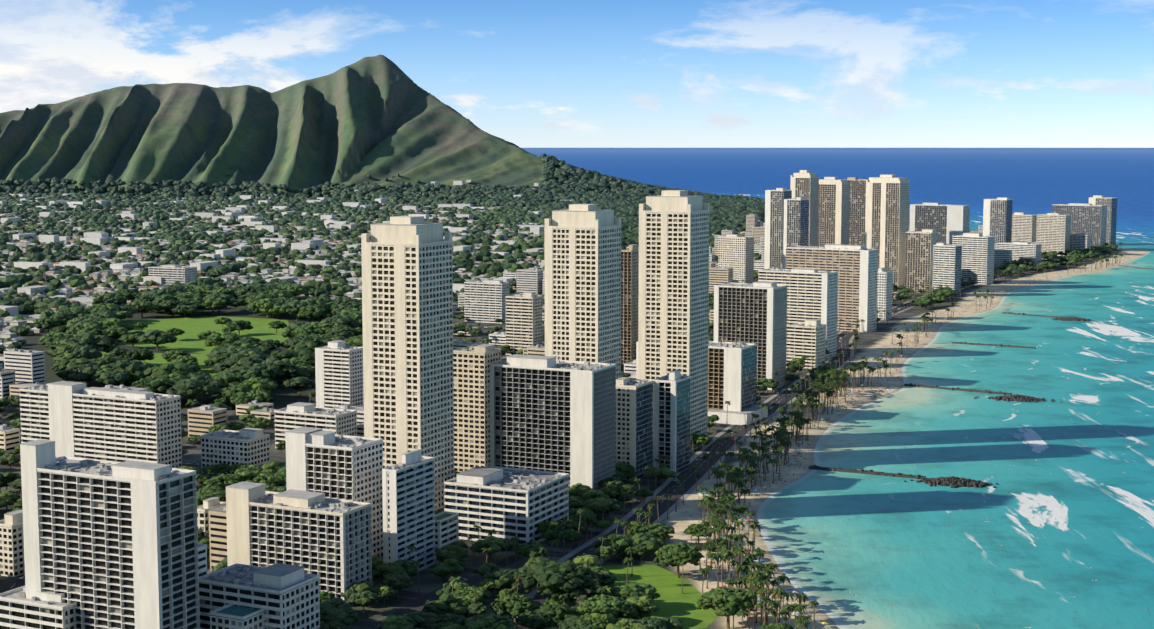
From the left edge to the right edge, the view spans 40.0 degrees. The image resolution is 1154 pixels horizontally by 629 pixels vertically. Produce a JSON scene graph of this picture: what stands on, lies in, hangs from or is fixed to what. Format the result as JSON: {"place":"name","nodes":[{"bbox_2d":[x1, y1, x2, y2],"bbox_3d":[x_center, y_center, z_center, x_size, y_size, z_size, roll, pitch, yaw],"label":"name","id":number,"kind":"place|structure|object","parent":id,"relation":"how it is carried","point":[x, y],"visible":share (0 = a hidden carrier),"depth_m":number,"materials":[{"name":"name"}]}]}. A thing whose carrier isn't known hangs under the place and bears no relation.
{"place":"outdoors","nodes":[
{"label":"outdoors","id":0,"kind":"place"},
{"bbox_2d":[0,54,1148,628],"bbox_3d":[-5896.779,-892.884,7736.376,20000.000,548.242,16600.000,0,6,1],"label":"ground","id":1,"kind":"structure","parent":0,"point":[380,118],"depth_m":5644.23,"materials":[{"name":"green plant"}]},
{"bbox_2d":[0,510,24,576],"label":"building","id":2,"kind":"structure","parent":1,"relation":"on","point":[12,563],"depth_m":741.47,"materials":[{"name":"paint"}]},
{"bbox_2d":[0,585,77,628],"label":"building","id":3,"kind":"structure","parent":1,"relation":"on","point":[41,610],"depth_m":615.41,"materials":[{"name":"paint"}]},
{"bbox_2d":[19,381,181,467],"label":"building","id":4,"kind":"structure","parent":1,"relation":"on","point":[77,419],"depth_m":961.93,"materials":[{"name":"paint"}]},
{"bbox_2d":[20,439,199,628],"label":"building","id":5,"kind":"structure","parent":1,"relation":"on","point":[110,544],"depth_m":605.62,"materials":[{"name":"paint"}]},
{"bbox_2d":[7,404,238,418],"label":"crossroad","id":6,"kind":"structure","parent":1,"relation":"on","point":[235,417],"depth_m":1179.83,"materials":[{"name":"asphalt"}]},
{"bbox_2d":[0,438,274,592],"bbox_3d":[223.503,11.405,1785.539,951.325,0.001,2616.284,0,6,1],"label":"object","id":7,"kind":"object","parent":1,"relation":"on","point":[9,583],"depth_m":731.50,"materials":[{"name":"concrete"}]},
{"bbox_2d":[101,352,216,375],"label":"lawn","id":8,"kind":"structure","parent":1,"relation":"on","point":[158,360],"depth_m":1480.45,"materials":[{"name":"green plant"}]},
{"bbox_2d":[148,264,196,284],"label":"building","id":9,"kind":"structure","parent":1,"relation":"on","point":[169,274],"depth_m":2228.14,"materials":[{"name":"paint"}]},
{"bbox_2d":[115,316,293,353],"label":"lawn","id":10,"kind":"structure","parent":1,"relation":"on","point":[188,340],"depth_m":1728.74,"materials":[{"name":"green plant"}]},
{"bbox_2d":[197,497,225,536],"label":"building","id":11,"kind":"structure","parent":1,"relation":"on","point":[212,503],"depth_m":785.74,"materials":[{"name":"paint"}]},
{"bbox_2d":[200,428,269,473],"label":"building","id":12,"kind":"structure","parent":1,"relation":"on","point":[249,446],"depth_m":970.93,"materials":[{"name":"paint"}]},
{"bbox_2d":[210,603,266,628],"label":"building","id":13,"kind":"structure","parent":1,"relation":"on","point":[230,616],"depth_m":616.71,"materials":[{"name":"paint"}]},
{"bbox_2d":[199,563,319,628],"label":"building","id":14,"kind":"structure","parent":1,"relation":"on","point":[285,596],"depth_m":630.86,"materials":[{"name":"paint"}]},
{"bbox_2d":[226,481,371,603],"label":"building","id":15,"kind":"structure","parent":1,"relation":"on","point":[327,541],"depth_m":703.84,"materials":[{"name":"paint"}]},
{"bbox_2d":[274,402,356,447],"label":"building","id":16,"kind":"structure","parent":1,"relation":"on","point":[302,414],"depth_m":1048.43,"materials":[{"name":"paint"}]},
{"bbox_2d":[285,427,382,556],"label":"building","id":17,"kind":"structure","parent":1,"relation":"on","point":[332,465],"depth_m":750.06,"materials":[{"name":"paint"}]},
{"bbox_2d":[315,340,363,407],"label":"building","id":18,"kind":"structure","parent":1,"relation":"on","point":[339,371],"depth_m":1170.66,"materials":[{"name":"paint"}]},
{"bbox_2d":[0,180,739,368],"bbox_3d":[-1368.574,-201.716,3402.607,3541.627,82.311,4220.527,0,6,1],"label":"houses","id":19,"kind":"structure","parent":1,"relation":"on","point":[122,271],"depth_m":2948.62,"materials":[{"name":"paint"}]},
{"bbox_2d":[0,153,764,368],"bbox_3d":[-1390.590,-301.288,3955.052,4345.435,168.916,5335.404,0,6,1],"label":"trees","id":20,"kind":"object","parent":1,"relation":"on","point":[623,199],"visible":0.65,"depth_m":3996.72,"materials":[{"name":"green plant"}]},
{"bbox_2d":[0,417,793,628],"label":"trees","id":21,"kind":"object","parent":1,"relation":"on","point":[576,578],"visible":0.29,"depth_m":702.85,"materials":[{"name":"green plant"}]},
{"bbox_2d":[361,216,453,510],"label":"building","id":22,"kind":"structure","parent":1,"relation":"on","point":[407,307],"depth_m":824.50,"materials":[{"name":"paint"}]},
{"bbox_2d":[382,449,435,575],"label":"building","id":23,"kind":"structure","parent":1,"relation":"on","point":[408,489],"depth_m":742.84,"materials":[{"name":"paint"}]},
{"bbox_2d":[182,461,653,493],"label":"crossroad","id":24,"kind":"structure","parent":1,"relation":"on","point":[200,465],"depth_m":1002.21,"materials":[{"name":"asphalt"}]},
{"bbox_2d":[371,568,517,628],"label":"road side","id":25,"kind":"structure","parent":1,"relation":"on","point":[418,604],"depth_m":701.01,"materials":[{"name":"concrete"}]},
{"bbox_2d":[435,511,458,558],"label":"building","id":26,"kind":"structure","parent":1,"relation":"on","point":[446,528],"depth_m":778.66,"materials":[{"name":"paint"}]},
{"bbox_2d":[453,344,500,471],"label":"building","id":27,"kind":"structure","parent":1,"relation":"on","point":[471,374],"depth_m":927.71,"materials":[{"name":"paint"}]},
{"bbox_2d":[464,280,508,323],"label":"building","id":28,"kind":"structure","parent":1,"relation":"on","point":[484,301],"depth_m":1803.82,"materials":[{"name":"paint"}]},
{"bbox_2d":[444,465,568,543],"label":"building","id":29,"kind":"structure","parent":1,"relation":"on","point":[509,503],"depth_m":808.42,"materials":[{"name":"paint"}]},
{"bbox_2d":[466,543,574,557],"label":"crossroad","id":30,"kind":"structure","parent":1,"relation":"on","point":[557,554],"depth_m":785.43,"materials":[{"name":"asphalt"}]},
{"bbox_2d":[0,214,1046,576],"bbox_3d":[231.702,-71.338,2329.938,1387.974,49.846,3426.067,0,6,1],"label":"buildings","id":31,"kind":"structure","parent":1,"relation":"on","point":[24,368],"depth_m":1274.89,"materials":[{"name":"paint"}]},
{"bbox_2d":[505,292,541,354],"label":"building","id":32,"kind":"structure","parent":1,"relation":"on","point":[524,320],"depth_m":1518.75,"materials":[{"name":"paint"}]},
{"bbox_2d":[490,354,615,490],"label":"building","id":33,"kind":"structure","parent":1,"relation":"on","point":[550,414],"depth_m":916.36,"materials":[{"name":"paint"}]},
{"bbox_2d":[0,231,1117,431],"bbox_3d":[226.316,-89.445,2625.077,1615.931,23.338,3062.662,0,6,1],"label":"trees","id":34,"kind":"object","parent":1,"relation":"on","point":[248,369],"visible":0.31,"depth_m":1535.76,"materials":[{"name":"green plant"}]},
{"bbox_2d":[544,204,620,378],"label":"building","id":35,"kind":"structure","parent":1,"relation":"on","point":[582,250],"depth_m":969.17,"materials":[{"name":"paint"}]},
{"bbox_2d":[56,230,1122,628],"bbox_3d":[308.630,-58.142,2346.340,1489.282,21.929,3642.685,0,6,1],"label":"palms","id":36,"kind":"object","parent":1,"relation":"on","point":[758,578],"visible":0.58,"depth_m":861.57,"materials":[{"name":"green plant"}]},
{"bbox_2d":[183,275,999,628],"bbox_3d":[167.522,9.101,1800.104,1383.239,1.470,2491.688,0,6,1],"label":"cars","id":37,"kind":"object","parent":1,"relation":"on","point":[675,479],"visible":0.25,"depth_m":1002.27,"materials":[{"name":"paint"}]},
{"bbox_2d":[621,244,638,364],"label":"building","id":38,"kind":"structure","parent":1,"relation":"on","point":[629,291],"depth_m":1441.75,"materials":[{"name":"paint"}]},
{"bbox_2d":[615,377,652,480],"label":"building","id":39,"kind":"structure","parent":1,"relation":"on","point":[634,422],"depth_m":954.70,"materials":[{"name":"paint"}]},
{"bbox_2d":[599,564,717,628],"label":"lawn","id":40,"kind":"structure","parent":1,"relation":"on","point":[671,601],"depth_m":715.11,"materials":[{"name":"green plant"}]},
{"bbox_2d":[653,370,690,473],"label":"building","id":41,"kind":"structure","parent":1,"relation":"on","point":[671,414],"depth_m":972.42,"materials":[{"name":"paint"}]},
{"bbox_2d":[638,190,709,450],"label":"building","id":42,"kind":"structure","parent":1,"relation":"on","point":[673,310],"depth_m":1041.51,"materials":[{"name":"paint"}]},
{"bbox_2d":[636,341,767,424],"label":"building","id":43,"kind":"structure","parent":1,"relation":"on","point":[732,372],"depth_m":1156.85,"materials":[{"name":"paint"}]},
{"bbox_2d":[718,234,753,282],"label":"building","id":44,"kind":"structure","parent":1,"relation":"on","point":[736,252],"depth_m":2210.77,"materials":[{"name":"paint"}]},
{"bbox_2d":[714,281,786,389],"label":"building","id":45,"kind":"structure","parent":1,"relation":"on","point":[755,313],"depth_m":1313.98,"materials":[{"name":"paint"}]},
{"bbox_2d":[764,188,791,268],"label":"building","id":46,"kind":"structure","parent":1,"relation":"on","point":[774,222],"depth_m":2273.02,"materials":[{"name":"paint"}]},
{"bbox_2d":[783,197,808,268],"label":"building","id":47,"kind":"structure","parent":1,"relation":"on","point":[796,217],"depth_m":2207.67,"materials":[{"name":"paint"}]},
{"bbox_2d":[758,268,837,358],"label":"building","id":48,"kind":"structure","parent":1,"relation":"on","point":[811,293],"depth_m":1506.42,"materials":[{"name":"paint"}]},
{"bbox_2d":[790,170,818,246],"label":"building","id":49,"kind":"structure","parent":1,"relation":"on","point":[804,183],"depth_m":2368.09,"materials":[{"name":"paint"}]},
{"bbox_2d":[786,319,825,368],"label":"building","id":50,"kind":"structure","parent":1,"relation":"on","point":[807,337],"depth_m":1437.06,"materials":[{"name":"paint"}]},
{"bbox_2d":[786,244,877,332],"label":"building","id":51,"kind":"structure","parent":1,"relation":"on","point":[855,267],"depth_m":1718.91,"materials":[{"name":"paint"}]},
{"bbox_2d":[818,177,849,246],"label":"building","id":52,"kind":"structure","parent":1,"relation":"on","point":[833,209],"depth_m":2427.29,"materials":[{"name":"paint"}]},
{"bbox_2d":[847,177,868,244],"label":"building","id":53,"kind":"structure","parent":1,"relation":"on","point":[857,203],"depth_m":2489.04,"materials":[{"name":"paint"}]},
{"bbox_2d":[877,267,892,319],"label":"building","id":54,"kind":"structure","parent":1,"relation":"on","point":[884,288],"depth_m":1831.17,"materials":[{"name":"paint"}]},
{"bbox_2d":[865,175,909,290],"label":"building","id":55,"kind":"structure","parent":1,"relation":"on","point":[887,214],"depth_m":2201.97,"materials":[{"name":"paint"}]},
{"bbox_2d":[686,252,1143,627],"bbox_3d":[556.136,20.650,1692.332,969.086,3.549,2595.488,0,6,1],"label":"palm trees","id":56,"kind":"object","parent":1,"relation":"on","point":[775,585],"visible":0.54,"depth_m":1002.83,"materials":[{"name":"plant"}]},
{"bbox_2d":[904,229,937,292],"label":"building","id":57,"kind":"structure","parent":1,"relation":"on","point":[919,259],"depth_m":2170.28,"materials":[{"name":"paint"}]},
{"bbox_2d":[910,202,969,243],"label":"building","id":58,"kind":"structure","parent":1,"relation":"on","point":[947,222],"depth_m":2570.97,"materials":[{"name":"paint"}]},
{"bbox_2d":[932,243,961,296],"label":"building","id":59,"kind":"structure","parent":1,"relation":"on","point":[947,261],"depth_m":2123.39,"materials":[{"name":"paint"}]},
{"bbox_2d":[952,233,994,283],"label":"building","id":60,"kind":"structure","parent":1,"relation":"on","point":[978,253],"depth_m":2310.34,"materials":[{"name":"paint"}]},
{"bbox_2d":[808,265,1152,487],"bbox_3d":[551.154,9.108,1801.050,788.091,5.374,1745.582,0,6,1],"label":"groin rocks","id":61,"kind":"object","parent":1,"relation":"on","point":[954,482],"visible":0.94,"depth_m":980.79,"materials":[{"name":"grey stone"}]},
{"bbox_2d":[983,197,1012,242],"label":"building","id":62,"kind":"structure","parent":1,"relation":"on","point":[997,218],"depth_m":2821.57,"materials":[{"name":"paint"}]},
{"bbox_2d":[996,242,1041,265],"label":"building","id":63,"kind":"structure","parent":1,"relation":"on","point":[1026,251],"depth_m":2663.28,"materials":[{"name":"paint"}]},
{"bbox_2d":[1012,212,1036,241],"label":"building","id":64,"kind":"structure","parent":1,"relation":"on","point":[1024,226],"depth_m":3098.07,"materials":[{"name":"paint"}]},
{"bbox_2d":[1036,213,1070,255],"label":"building","id":65,"kind":"structure","parent":1,"relation":"on","point":[1053,231],"depth_m":2907.89,"materials":[{"name":"paint"}]},
{"bbox_2d":[1052,203,1106,245],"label":"building","id":66,"kind":"structure","parent":1,"relation":"on","point":[1090,219],"depth_m":3033.22,"materials":[{"name":"paint"}]},
{"bbox_2d":[1070,233,1090,254],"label":"building","id":67,"kind":"structure","parent":1,"relation":"on","point":[1081,241],"depth_m":2909.39,"materials":[{"name":"paint"}]},
{"bbox_2d":[1089,195,1116,244],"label":"building","id":68,"kind":"structure","parent":1,"relation":"on","point":[1110,203],"depth_m":3218.81,"materials":[{"name":"paint"}]},
{"bbox_2d":[0,0,1153,147],"label":"sky","id":69,"kind":"structure","parent":0,"point":[526,73],"materials":[{"name":"blue"}]},
{"bbox_2d":[511,274,1001,619],"bbox_3d":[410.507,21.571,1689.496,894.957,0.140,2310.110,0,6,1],"label":"coast road pavement","id":70,"kind":"structure","parent":0,"point":[532,593],"depth_m":905.04,"materials":[{"name":"grey concrete"}]},
{"bbox_2d":[517,270,1028,628],"bbox_3d":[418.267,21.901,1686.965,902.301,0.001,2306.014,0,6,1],"label":"road","id":71,"kind":"structure","parent":0,"point":[701,464],"depth_m":1005.36,"materials":[{"name":"grey asphalt"}]},
{"bbox_2d":[553,263,1058,627],"bbox_3d":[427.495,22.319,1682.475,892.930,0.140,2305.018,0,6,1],"label":"road","id":72,"kind":"structure","parent":0,"point":[688,492],"depth_m":1011.07,"materials":[{"name":"grey asphalt"}]},
{"bbox_2d":[522,148,1153,628],"bbox_3d":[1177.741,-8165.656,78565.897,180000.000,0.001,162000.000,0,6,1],"label":"ocean water","id":73,"kind":"structure","parent":0,"point":[920,554],"depth_m":1082.98,"materials":[{"name":"teal liquid"}]},
{"bbox_2d":[794,289,1151,628],"bbox_3d":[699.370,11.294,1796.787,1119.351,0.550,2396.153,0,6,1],"label":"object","id":74,"kind":"object","parent":73,"relation":"on","point":[988,517],"visible":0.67,"depth_m":907.56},
{"bbox_2d":[812,265,1153,478],"bbox_3d":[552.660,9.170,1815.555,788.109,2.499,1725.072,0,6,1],"label":"groin walls","id":75,"kind":"structure","parent":0,"point":[874,472],"depth_m":1305.03,"materials":[{"name":"grey concrete"}]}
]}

